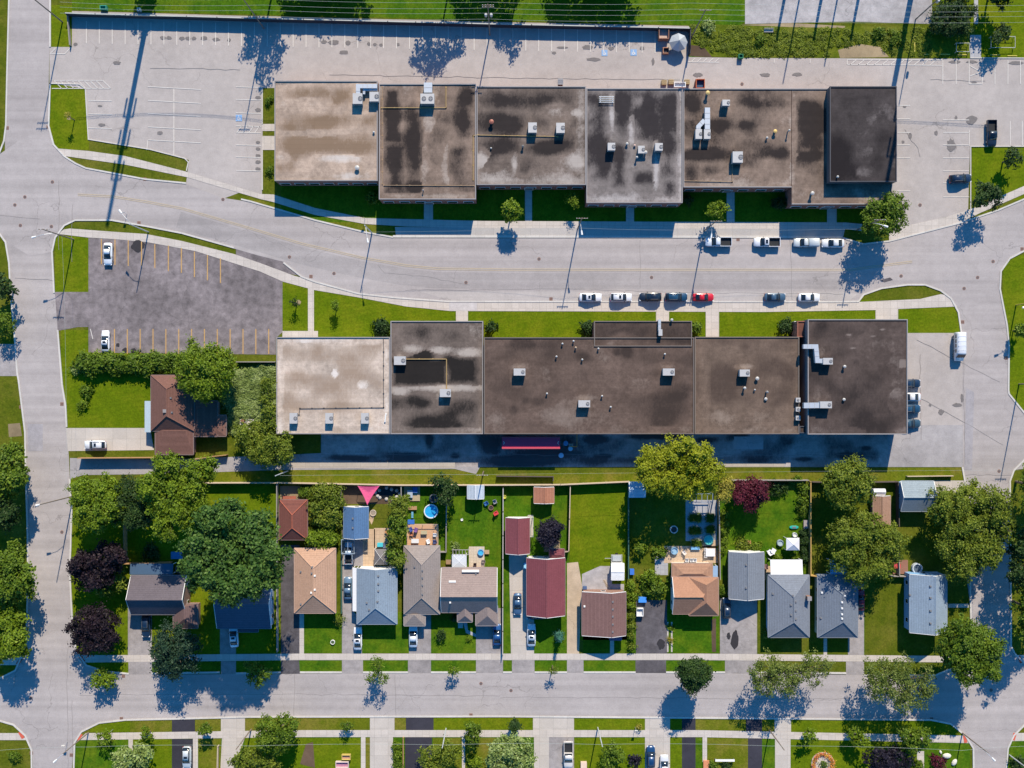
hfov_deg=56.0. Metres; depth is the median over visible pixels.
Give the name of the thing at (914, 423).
parked car
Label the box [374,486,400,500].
garden pond
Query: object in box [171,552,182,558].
storage box
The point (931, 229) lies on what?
kerb
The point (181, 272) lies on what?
parking lines
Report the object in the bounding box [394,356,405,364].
rooftop unit
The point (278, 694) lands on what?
pavement crack
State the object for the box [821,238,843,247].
parked car
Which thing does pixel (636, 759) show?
shrub
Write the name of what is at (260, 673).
deciduous tree
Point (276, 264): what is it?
parking lot
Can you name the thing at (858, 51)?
bare soil
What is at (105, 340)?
parked car
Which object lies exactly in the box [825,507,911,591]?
deciduous tree
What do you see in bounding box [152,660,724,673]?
verge
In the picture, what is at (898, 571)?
fence
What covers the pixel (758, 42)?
shrub
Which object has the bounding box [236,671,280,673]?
kerb
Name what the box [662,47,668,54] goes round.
skip bin
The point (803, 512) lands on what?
shrub
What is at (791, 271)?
pavement crack
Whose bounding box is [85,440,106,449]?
parked car
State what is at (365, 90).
air duct
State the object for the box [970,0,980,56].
path
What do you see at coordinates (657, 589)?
shrub
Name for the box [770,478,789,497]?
shrub
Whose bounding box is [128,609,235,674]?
driveway
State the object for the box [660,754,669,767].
parked car
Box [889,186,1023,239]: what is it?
sidewalk
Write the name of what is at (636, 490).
garden shed
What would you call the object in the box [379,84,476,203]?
commercial building
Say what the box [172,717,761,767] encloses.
driveway
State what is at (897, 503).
fence
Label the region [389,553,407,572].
deciduous tree
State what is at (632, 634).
hedge bush
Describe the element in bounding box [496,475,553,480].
fence
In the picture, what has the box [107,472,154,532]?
spruce tree
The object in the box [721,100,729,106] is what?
rooftop unit
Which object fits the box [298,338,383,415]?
gas pipe
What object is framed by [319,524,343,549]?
shrub
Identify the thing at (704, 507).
patio
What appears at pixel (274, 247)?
road lane
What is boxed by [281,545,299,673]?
driveway
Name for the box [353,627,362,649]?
parked car
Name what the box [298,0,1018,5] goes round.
power line
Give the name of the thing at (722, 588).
shrub
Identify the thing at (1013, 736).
kerb
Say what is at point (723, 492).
deciduous tree
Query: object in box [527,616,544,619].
parked car
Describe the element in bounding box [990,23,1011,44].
deciduous tree
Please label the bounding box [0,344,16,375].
pavement
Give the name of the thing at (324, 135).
commercial building
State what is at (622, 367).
commercial building
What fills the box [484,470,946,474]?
power line
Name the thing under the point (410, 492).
storage box
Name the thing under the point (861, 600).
parked car
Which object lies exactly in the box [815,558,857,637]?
house
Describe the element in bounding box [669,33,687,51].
patio umbrella
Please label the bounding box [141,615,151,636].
parked car
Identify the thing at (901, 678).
birch tree
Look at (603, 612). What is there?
house
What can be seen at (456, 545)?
shrub
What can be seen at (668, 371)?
rooftop unit
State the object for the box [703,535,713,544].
paddling pool
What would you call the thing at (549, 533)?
deciduous tree
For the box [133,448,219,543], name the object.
deciduous tree
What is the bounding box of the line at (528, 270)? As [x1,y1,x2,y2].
[78,195,911,270]
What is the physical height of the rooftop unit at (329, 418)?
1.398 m
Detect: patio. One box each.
[363,528,399,565]
[469,547,483,566]
[528,515,532,535]
[544,541,559,551]
[655,500,716,574]
[664,540,717,562]
[764,566,770,579]
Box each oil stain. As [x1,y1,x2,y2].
[73,36,1022,414]
[116,240,738,649]
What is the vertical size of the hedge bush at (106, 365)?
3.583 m
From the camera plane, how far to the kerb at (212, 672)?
209.85 m
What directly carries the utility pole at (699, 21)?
on the lawn at (940, 43)
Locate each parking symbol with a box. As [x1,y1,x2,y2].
[236,115,241,120]
[602,50,607,55]
[630,49,636,55]
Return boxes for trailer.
[502,436,559,448]
[605,553,621,561]
[636,607,642,615]
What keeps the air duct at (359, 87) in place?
on the commercial building at (324, 135)
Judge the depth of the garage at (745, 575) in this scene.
206.35 m
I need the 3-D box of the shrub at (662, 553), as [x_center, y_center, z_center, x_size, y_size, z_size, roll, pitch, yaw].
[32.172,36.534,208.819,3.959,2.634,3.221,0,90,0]
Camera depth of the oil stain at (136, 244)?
209.93 m
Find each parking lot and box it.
[49,11,899,197]
[55,237,281,354]
[236,249,298,275]
[880,58,1023,228]
[908,333,962,424]
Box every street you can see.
[5,0,70,755]
[957,274,1023,767]
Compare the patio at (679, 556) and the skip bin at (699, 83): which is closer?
the skip bin at (699, 83)
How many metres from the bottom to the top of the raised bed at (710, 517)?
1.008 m
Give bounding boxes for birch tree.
[746,647,835,700]
[862,651,938,715]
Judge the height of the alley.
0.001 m
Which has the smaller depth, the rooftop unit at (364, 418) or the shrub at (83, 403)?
the rooftop unit at (364, 418)
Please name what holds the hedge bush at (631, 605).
on the ground at (654, 516)
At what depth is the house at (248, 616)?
205.81 m
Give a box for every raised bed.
[687,512,701,523]
[688,525,703,536]
[688,538,702,548]
[704,525,716,534]
[705,512,716,523]
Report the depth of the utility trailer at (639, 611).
209.31 m
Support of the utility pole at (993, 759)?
on the verge at (819, 726)
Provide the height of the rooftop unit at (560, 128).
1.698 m
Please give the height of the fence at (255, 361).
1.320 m
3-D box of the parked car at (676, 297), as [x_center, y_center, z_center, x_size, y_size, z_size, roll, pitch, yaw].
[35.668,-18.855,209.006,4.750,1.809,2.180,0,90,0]
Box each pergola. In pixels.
[452,549,468,554]
[689,492,712,502]
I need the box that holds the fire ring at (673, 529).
[670,525,677,532]
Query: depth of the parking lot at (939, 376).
209.98 m
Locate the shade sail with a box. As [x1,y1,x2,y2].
[358,485,380,504]
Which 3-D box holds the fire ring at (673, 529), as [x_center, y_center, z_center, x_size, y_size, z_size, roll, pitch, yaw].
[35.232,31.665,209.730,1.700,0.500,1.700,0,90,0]
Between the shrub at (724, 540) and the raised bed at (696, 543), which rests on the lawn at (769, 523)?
the shrub at (724, 540)
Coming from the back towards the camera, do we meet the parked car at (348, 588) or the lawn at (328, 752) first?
the lawn at (328, 752)
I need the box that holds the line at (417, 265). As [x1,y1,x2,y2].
[82,194,910,269]
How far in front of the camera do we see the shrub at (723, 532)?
208.90 m
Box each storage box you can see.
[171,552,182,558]
[407,490,412,497]
[408,519,414,523]
[413,487,417,492]
[638,597,646,602]
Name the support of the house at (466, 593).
on the lawn at (480, 525)
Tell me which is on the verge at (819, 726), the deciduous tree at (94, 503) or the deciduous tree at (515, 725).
the deciduous tree at (515, 725)
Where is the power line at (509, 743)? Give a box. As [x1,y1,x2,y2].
[10,743,1018,750]
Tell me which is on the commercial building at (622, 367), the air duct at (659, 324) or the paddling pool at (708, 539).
the air duct at (659, 324)
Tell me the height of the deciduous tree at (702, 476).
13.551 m
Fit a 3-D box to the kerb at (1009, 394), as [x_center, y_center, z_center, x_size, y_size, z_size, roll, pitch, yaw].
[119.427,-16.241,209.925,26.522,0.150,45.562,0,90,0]
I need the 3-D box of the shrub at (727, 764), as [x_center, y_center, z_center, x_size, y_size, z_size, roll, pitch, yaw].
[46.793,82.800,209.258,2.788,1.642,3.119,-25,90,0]
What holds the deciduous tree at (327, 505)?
on the ground at (654, 516)
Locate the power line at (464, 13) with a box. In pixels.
[69,7,1016,16]
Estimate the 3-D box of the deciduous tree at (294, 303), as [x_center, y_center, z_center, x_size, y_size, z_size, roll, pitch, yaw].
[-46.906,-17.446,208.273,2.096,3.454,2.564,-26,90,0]
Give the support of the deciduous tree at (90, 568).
on the lawn at (116, 402)
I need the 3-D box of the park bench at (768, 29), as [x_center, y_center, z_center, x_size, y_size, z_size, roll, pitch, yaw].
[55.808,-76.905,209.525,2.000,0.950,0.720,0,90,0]
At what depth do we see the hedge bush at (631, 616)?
208.92 m
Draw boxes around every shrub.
[6,750,23,765]
[67,365,80,375]
[76,399,89,411]
[79,383,95,399]
[140,540,160,562]
[264,163,273,175]
[265,95,273,105]
[297,484,310,499]
[303,526,325,548]
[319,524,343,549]
[331,612,346,626]
[364,189,378,204]
[370,317,389,336]
[390,760,402,767]
[391,739,404,752]
[392,751,402,761]
[434,628,445,643]
[450,541,459,551]
[450,613,456,621]
[466,753,483,767]
[484,318,498,333]
[579,320,592,336]
[627,754,641,767]
[633,541,647,554]
[636,567,660,588]
[644,571,670,599]
[652,544,667,559]
[665,624,674,631]
[666,636,673,643]
[683,193,693,207]
[692,320,702,336]
[701,18,715,36]
[707,759,718,767]
[716,545,726,555]
[719,584,725,595]
[720,508,732,519]
[720,517,730,529]
[720,528,730,536]
[720,536,729,546]
[722,762,731,767]
[733,536,752,550]
[749,541,762,550]
[754,32,766,46]
[761,626,773,638]
[769,195,786,210]
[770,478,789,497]
[772,553,784,559]
[777,316,792,335]
[788,475,805,489]
[790,550,799,559]
[794,503,811,518]
[795,493,812,505]
[796,483,811,498]
[871,27,886,39]
[887,28,904,45]
[913,759,925,767]
[927,752,946,767]
[1006,754,1023,767]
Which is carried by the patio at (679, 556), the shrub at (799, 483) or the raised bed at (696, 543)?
the raised bed at (696, 543)
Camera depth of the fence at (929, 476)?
209.04 m
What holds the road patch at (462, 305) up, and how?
on the sidewalk at (940, 300)
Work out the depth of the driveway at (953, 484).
209.96 m
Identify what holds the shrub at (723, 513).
on the lawn at (769, 523)
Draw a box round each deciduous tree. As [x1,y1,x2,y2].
[0,272,19,302]
[0,309,16,337]
[0,437,29,502]
[0,494,21,534]
[0,538,38,609]
[0,604,31,664]
[61,600,123,657]
[64,112,74,120]
[64,471,125,534]
[65,538,128,593]
[88,665,118,692]
[94,728,115,749]
[95,565,128,599]
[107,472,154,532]
[109,739,154,767]
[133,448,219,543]
[138,726,155,743]
[170,334,238,406]
[173,496,294,608]
[196,722,211,735]
[226,742,282,767]
[231,419,294,470]
[243,660,272,689]
[253,711,300,756]
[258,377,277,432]
[289,296,298,307]
[306,480,347,528]
[330,299,338,311]
[339,721,354,732]
[363,655,389,686]
[382,513,407,535]
[383,544,406,564]
[385,529,403,551]
[388,495,413,514]
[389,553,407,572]
[391,505,410,520]
[391,523,409,542]
[416,734,463,767]
[426,471,458,506]
[447,664,461,676]
[463,719,481,748]
[483,731,538,767]
[501,197,524,223]
[506,717,523,734]
[533,515,566,550]
[548,664,558,674]
[565,190,579,208]
[599,738,626,767]
[633,432,727,502]
[673,655,715,697]
[703,201,730,220]
[712,474,734,505]
[730,474,771,513]
[801,723,818,745]
[817,452,878,514]
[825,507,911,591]
[846,725,870,748]
[858,190,911,240]
[861,742,915,767]
[896,726,934,754]
[924,476,1020,585]
[928,0,977,37]
[931,613,1007,690]
[970,179,1004,211]
[987,0,1012,12]
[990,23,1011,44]
[1002,146,1023,169]
[1004,524,1023,593]
[1009,583,1023,640]
[1013,323,1023,337]
[1015,463,1023,512]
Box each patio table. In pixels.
[411,539,418,542]
[706,549,714,555]
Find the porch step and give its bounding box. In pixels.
[703,760,708,767]
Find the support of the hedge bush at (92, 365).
on the lawn at (116, 402)
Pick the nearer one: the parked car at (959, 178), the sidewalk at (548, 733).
the parked car at (959, 178)
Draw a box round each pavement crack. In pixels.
[66,642,67,755]
[83,693,480,696]
[150,68,236,69]
[343,74,667,79]
[347,454,872,455]
[378,265,467,284]
[405,289,838,294]
[505,697,867,699]
[790,245,791,294]
[922,399,1002,444]
[963,379,964,439]
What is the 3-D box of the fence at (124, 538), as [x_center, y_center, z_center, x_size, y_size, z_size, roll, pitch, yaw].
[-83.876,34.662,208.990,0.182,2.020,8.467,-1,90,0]
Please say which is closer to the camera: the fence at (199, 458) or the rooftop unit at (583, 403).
the rooftop unit at (583, 403)
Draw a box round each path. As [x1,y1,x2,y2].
[128,604,968,767]
[262,124,897,336]
[280,462,783,467]
[353,539,362,565]
[463,623,475,636]
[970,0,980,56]
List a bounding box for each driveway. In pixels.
[66,428,153,450]
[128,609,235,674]
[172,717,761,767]
[221,718,790,767]
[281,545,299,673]
[342,530,502,673]
[509,554,533,653]
[512,581,863,674]
[549,737,573,767]
[567,562,581,653]
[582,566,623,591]
[636,600,666,672]
[934,481,964,492]
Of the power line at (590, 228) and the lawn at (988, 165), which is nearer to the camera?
the power line at (590, 228)
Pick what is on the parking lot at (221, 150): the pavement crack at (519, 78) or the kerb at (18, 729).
the pavement crack at (519, 78)
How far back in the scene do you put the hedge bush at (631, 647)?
209.04 m
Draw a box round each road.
[0,127,1023,315]
[0,621,1023,767]
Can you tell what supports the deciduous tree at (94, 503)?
on the lawn at (116, 402)
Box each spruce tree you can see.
[147,617,203,682]
[553,629,564,642]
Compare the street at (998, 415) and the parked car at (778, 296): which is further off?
the street at (998, 415)
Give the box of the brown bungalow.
[145,375,227,454]
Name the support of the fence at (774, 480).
on the verge at (414, 476)
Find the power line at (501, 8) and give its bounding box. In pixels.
[69,2,1017,11]
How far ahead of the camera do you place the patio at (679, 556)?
209.98 m
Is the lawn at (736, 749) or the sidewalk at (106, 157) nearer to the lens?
the sidewalk at (106, 157)
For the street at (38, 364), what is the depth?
209.97 m
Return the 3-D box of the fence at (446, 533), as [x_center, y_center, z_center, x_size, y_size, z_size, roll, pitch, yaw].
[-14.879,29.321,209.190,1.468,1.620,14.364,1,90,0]
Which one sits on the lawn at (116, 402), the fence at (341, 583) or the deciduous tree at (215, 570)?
the deciduous tree at (215, 570)
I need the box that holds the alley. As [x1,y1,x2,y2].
[70,425,962,478]
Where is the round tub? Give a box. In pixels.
[911,563,922,571]
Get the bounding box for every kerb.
[0,0,9,152]
[0,234,28,678]
[0,720,32,767]
[48,83,185,183]
[49,0,50,46]
[51,83,188,170]
[51,219,233,292]
[57,330,67,426]
[69,479,128,674]
[73,716,974,767]
[152,671,219,673]
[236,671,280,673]
[241,198,392,237]
[262,88,262,123]
[262,150,262,189]
[283,262,961,331]
[300,671,341,672]
[363,671,407,672]
[393,235,841,237]
[431,671,475,672]
[535,671,566,672]
[584,671,635,672]
[666,671,724,672]
[757,671,845,673]
[842,199,1023,244]
[864,467,971,675]
[970,57,1023,58]
[970,146,1023,211]
[999,250,1023,412]
[1006,725,1023,767]
[1009,460,1023,662]
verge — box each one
[88,662,962,734]
[130,720,171,731]
[140,468,963,485]
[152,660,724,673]
[195,717,774,731]
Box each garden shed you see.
[467,485,483,499]
[534,487,553,503]
[611,562,624,579]
[629,481,645,497]
[871,488,885,495]
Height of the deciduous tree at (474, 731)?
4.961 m
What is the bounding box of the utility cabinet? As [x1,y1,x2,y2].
[100,5,107,10]
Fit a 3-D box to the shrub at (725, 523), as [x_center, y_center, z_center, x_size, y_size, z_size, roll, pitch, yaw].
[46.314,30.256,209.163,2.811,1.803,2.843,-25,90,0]
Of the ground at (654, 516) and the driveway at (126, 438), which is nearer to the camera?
the driveway at (126, 438)
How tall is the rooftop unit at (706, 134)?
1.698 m
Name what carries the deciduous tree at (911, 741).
on the verge at (819, 726)
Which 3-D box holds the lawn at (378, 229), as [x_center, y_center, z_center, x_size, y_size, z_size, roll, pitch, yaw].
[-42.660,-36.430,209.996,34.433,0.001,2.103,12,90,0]
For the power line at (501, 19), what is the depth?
196.58 m
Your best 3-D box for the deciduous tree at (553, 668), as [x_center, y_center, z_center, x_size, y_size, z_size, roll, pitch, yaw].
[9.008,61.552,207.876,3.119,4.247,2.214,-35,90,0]
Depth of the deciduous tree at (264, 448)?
203.73 m
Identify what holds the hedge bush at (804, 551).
on the lawn at (769, 523)
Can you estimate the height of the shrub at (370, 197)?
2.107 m
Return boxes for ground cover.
[217,361,275,436]
[691,22,932,59]
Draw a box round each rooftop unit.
[289,413,297,423]
[325,413,333,423]
[353,93,362,104]
[361,413,368,423]
[369,92,378,102]
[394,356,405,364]
[420,94,434,105]
[440,389,450,396]
[514,368,524,375]
[528,122,536,133]
[556,123,564,133]
[578,400,589,406]
[607,143,615,151]
[638,146,644,153]
[654,143,662,151]
[662,368,674,375]
[694,129,701,139]
[703,129,710,139]
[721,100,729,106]
[731,151,742,163]
[738,369,749,376]
[818,401,831,407]
[821,358,832,364]
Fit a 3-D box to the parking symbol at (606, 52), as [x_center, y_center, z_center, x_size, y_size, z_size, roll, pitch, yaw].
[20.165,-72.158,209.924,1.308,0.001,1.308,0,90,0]
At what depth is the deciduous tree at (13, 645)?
201.09 m
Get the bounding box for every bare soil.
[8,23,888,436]
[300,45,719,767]
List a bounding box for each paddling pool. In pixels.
[478,549,483,555]
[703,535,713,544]
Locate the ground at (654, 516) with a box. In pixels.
[0,0,1023,767]
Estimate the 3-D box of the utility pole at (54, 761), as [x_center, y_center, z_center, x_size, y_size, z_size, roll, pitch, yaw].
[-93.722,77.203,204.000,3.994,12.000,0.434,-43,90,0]
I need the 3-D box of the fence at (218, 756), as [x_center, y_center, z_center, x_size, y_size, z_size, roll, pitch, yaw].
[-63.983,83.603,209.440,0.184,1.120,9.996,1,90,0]
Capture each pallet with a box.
[661,80,666,84]
[668,79,673,84]
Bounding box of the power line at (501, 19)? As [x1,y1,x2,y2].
[69,13,1015,22]
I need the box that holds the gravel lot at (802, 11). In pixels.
[745,0,931,23]
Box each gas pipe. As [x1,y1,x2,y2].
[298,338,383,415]
[381,87,446,108]
[383,185,474,186]
[406,358,446,388]
[472,134,478,180]
[479,135,558,136]
[684,164,732,182]
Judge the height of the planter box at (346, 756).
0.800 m
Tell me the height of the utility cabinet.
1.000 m
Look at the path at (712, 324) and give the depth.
209.94 m
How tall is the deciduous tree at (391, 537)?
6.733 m
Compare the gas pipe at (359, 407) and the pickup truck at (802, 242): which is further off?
the pickup truck at (802, 242)
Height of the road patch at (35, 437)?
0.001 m
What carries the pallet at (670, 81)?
on the parking lot at (221, 150)
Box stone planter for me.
[370,510,375,515]
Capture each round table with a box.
[670,547,677,554]
[776,539,783,545]
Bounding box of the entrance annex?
[791,321,804,337]
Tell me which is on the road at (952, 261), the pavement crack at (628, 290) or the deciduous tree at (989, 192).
the pavement crack at (628, 290)
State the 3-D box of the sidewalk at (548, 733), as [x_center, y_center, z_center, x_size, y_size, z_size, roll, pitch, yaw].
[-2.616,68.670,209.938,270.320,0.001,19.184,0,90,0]
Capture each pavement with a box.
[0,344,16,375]
[321,433,887,466]
[395,227,844,236]
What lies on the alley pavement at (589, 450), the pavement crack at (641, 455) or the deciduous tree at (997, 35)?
the pavement crack at (641, 455)
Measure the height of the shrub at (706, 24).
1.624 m
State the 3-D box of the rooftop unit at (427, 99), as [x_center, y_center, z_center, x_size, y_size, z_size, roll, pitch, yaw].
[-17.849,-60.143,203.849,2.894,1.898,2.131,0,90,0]
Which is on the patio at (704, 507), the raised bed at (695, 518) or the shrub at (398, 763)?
the raised bed at (695, 518)
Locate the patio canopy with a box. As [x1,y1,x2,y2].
[452,553,466,566]
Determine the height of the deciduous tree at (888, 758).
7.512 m
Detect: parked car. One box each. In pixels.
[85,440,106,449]
[100,330,110,351]
[103,243,112,264]
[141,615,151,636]
[181,746,191,767]
[228,629,238,647]
[343,577,352,598]
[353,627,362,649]
[408,626,417,646]
[492,624,501,644]
[513,593,521,614]
[526,623,535,645]
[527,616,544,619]
[579,293,601,301]
[610,292,631,301]
[639,292,660,301]
[646,745,655,767]
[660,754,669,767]
[665,292,686,301]
[693,293,713,301]
[722,597,731,618]
[764,292,785,301]
[798,293,819,301]
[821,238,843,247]
[858,589,865,610]
[908,378,919,388]
[908,393,920,400]
[908,404,919,413]
[908,419,920,428]
[948,173,970,183]
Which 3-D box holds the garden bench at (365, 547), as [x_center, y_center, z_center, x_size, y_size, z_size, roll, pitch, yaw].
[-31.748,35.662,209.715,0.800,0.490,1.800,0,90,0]
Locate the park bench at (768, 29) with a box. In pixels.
[764,28,773,31]
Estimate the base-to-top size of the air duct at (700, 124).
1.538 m
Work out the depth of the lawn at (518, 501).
209.99 m
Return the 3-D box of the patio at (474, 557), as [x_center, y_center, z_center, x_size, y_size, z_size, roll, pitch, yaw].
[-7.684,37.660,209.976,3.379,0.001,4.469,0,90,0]
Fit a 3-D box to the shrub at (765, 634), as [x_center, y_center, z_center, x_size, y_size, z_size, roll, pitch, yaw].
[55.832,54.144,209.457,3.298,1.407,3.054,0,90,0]
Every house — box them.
[126,562,200,628]
[213,588,273,632]
[294,548,336,613]
[353,566,397,624]
[403,545,439,625]
[440,567,497,625]
[526,548,564,617]
[581,589,625,640]
[671,562,718,615]
[766,558,811,637]
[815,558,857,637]
[904,572,946,635]
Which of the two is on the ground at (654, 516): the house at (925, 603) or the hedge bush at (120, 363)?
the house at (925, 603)
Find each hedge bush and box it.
[69,349,95,376]
[85,348,108,379]
[97,350,118,378]
[110,350,131,376]
[123,349,146,376]
[137,351,157,379]
[145,349,170,374]
[159,351,187,374]
[626,579,636,591]
[626,590,640,602]
[626,599,637,611]
[626,620,637,631]
[626,641,638,650]
[627,611,636,620]
[627,630,635,641]
[796,536,809,547]
[796,555,808,566]
[798,544,808,558]
[799,527,809,538]
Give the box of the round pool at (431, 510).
[424,504,438,517]
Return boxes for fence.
[64,12,690,31]
[66,15,71,45]
[77,457,152,458]
[123,525,127,562]
[125,561,172,563]
[163,454,227,459]
[206,482,560,485]
[217,745,218,767]
[236,361,274,361]
[276,483,278,651]
[341,540,342,613]
[403,737,403,767]
[440,504,446,552]
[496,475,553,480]
[502,487,503,655]
[561,481,628,484]
[565,485,570,551]
[627,482,628,578]
[688,28,690,55]
[717,497,720,579]
[732,479,808,480]
[808,481,816,576]
[811,481,898,482]
[895,482,899,526]
[896,554,899,576]
[906,475,952,476]
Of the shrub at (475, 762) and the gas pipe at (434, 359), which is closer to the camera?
the gas pipe at (434, 359)
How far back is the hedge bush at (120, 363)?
207.93 m
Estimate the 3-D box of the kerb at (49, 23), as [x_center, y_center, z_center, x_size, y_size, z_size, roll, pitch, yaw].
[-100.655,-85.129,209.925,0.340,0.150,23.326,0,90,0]
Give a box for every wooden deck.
[282,496,295,498]
[404,486,419,500]
[407,524,437,544]
[893,560,907,573]
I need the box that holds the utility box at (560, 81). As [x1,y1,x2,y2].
[558,78,562,85]
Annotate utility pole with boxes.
[31,229,73,239]
[35,0,62,22]
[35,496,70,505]
[53,732,88,762]
[118,209,148,232]
[236,729,251,749]
[244,0,264,28]
[482,4,493,35]
[576,218,587,234]
[691,9,710,37]
[704,220,721,237]
[769,729,783,749]
[857,219,887,230]
[915,0,939,19]
[962,732,995,760]
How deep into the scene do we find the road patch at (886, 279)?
209.94 m
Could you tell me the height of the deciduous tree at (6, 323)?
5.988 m
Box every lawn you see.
[50,5,279,654]
[72,0,744,56]
[75,737,1023,767]
[133,738,916,767]
[198,738,747,767]
[241,196,392,235]
[281,186,865,221]
[282,281,959,336]
[304,487,502,652]
[503,487,568,653]
[534,490,903,654]
[570,485,626,639]
[690,24,974,56]
[865,575,969,654]
[940,0,1023,409]
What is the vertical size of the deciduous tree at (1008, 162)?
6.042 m
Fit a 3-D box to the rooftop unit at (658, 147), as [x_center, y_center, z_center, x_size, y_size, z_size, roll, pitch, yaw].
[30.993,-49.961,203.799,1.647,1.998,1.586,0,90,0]
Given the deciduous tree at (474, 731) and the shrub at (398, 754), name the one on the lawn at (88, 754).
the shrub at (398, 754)
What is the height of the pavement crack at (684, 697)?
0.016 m
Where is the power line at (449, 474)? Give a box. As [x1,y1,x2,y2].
[280,474,483,475]
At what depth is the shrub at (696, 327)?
208.34 m
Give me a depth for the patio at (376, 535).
209.98 m
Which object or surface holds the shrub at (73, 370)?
on the lawn at (116, 402)
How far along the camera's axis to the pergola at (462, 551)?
207.66 m
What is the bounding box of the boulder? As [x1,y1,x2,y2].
[943,753,950,758]
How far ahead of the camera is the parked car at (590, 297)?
208.96 m
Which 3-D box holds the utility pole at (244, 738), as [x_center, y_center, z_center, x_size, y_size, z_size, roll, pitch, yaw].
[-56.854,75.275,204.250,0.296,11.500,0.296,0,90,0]
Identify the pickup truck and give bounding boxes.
[344,542,352,563]
[563,741,573,767]
[705,236,731,246]
[753,237,780,246]
[793,237,819,247]
[985,120,997,146]
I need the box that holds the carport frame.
[341,539,355,553]
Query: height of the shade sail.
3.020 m
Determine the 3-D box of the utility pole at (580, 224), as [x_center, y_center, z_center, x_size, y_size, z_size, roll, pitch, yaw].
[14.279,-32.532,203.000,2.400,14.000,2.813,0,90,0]
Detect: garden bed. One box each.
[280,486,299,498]
[343,486,400,503]
[667,622,672,651]
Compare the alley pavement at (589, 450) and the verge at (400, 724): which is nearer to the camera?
the alley pavement at (589, 450)
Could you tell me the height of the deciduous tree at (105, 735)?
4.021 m
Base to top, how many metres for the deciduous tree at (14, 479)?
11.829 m
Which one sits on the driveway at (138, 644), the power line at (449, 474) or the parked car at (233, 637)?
the parked car at (233, 637)
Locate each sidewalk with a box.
[0,654,948,664]
[0,655,1023,742]
[59,149,861,230]
[59,229,956,311]
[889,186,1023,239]
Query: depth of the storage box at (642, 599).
209.08 m
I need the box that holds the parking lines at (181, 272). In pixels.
[101,239,268,353]
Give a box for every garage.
[279,499,307,539]
[343,506,368,539]
[505,517,529,554]
[728,550,763,600]
[870,495,890,524]
[899,480,937,511]
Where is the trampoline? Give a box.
[429,494,437,502]
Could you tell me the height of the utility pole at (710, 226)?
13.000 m
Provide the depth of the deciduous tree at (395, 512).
204.62 m
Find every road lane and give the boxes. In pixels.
[176,212,848,288]
[420,291,856,299]
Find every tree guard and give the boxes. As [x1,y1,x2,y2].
[954,43,969,52]
[989,36,1014,48]
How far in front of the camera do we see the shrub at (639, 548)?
208.26 m
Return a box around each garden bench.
[364,544,367,551]
[715,758,734,761]
[803,520,807,528]
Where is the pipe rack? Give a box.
[599,96,613,102]
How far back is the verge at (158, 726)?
209.99 m
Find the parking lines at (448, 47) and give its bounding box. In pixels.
[50,21,1022,338]
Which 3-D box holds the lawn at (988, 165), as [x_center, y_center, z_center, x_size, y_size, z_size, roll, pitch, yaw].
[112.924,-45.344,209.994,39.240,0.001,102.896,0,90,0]
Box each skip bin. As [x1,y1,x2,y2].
[658,28,668,40]
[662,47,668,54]
[673,82,685,87]
[695,79,704,87]
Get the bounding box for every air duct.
[356,84,377,92]
[363,89,376,94]
[424,83,432,93]
[658,320,660,331]
[695,119,704,129]
[704,108,709,129]
[802,344,822,362]
[803,402,819,407]
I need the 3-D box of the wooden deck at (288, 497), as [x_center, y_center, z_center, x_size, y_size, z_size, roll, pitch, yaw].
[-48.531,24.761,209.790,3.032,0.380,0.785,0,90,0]
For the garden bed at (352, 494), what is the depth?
209.99 m
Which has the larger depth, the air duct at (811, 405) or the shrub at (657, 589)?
the shrub at (657, 589)
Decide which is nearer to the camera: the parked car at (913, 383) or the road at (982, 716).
the parked car at (913, 383)
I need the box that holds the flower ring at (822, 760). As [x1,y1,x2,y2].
[811,751,835,767]
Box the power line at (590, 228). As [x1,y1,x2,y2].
[420,228,835,231]
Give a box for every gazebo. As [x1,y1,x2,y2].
[374,547,388,564]
[783,536,798,549]
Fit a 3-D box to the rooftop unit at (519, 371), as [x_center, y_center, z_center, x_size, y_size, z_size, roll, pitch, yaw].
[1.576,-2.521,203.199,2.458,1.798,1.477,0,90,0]
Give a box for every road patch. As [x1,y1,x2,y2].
[28,424,42,450]
[449,302,476,309]
[734,437,762,448]
[881,278,892,281]
[964,388,973,469]
[966,576,972,617]
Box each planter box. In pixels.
[335,761,348,767]
[342,754,350,759]
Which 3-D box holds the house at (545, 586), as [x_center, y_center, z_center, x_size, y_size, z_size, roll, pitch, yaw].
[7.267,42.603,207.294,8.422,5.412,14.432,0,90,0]
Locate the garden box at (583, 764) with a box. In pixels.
[581,761,586,767]
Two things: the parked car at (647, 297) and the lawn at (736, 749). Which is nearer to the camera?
the parked car at (647, 297)
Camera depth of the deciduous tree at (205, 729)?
206.31 m
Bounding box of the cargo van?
[952,332,966,360]
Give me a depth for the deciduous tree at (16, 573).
201.05 m
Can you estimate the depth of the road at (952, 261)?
209.95 m
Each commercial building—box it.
[274,81,378,185]
[276,337,389,433]
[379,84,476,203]
[390,321,483,433]
[477,86,585,189]
[484,321,693,433]
[585,88,682,207]
[683,88,891,208]
[694,337,798,433]
[799,319,907,433]
[826,86,896,183]
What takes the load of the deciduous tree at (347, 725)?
on the verge at (400, 724)
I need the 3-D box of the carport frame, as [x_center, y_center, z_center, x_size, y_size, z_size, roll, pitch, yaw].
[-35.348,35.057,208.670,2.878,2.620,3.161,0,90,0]
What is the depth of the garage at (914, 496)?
206.23 m
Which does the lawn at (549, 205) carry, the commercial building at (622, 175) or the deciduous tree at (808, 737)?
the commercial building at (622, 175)
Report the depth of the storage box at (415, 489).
209.23 m
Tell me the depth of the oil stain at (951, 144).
209.93 m

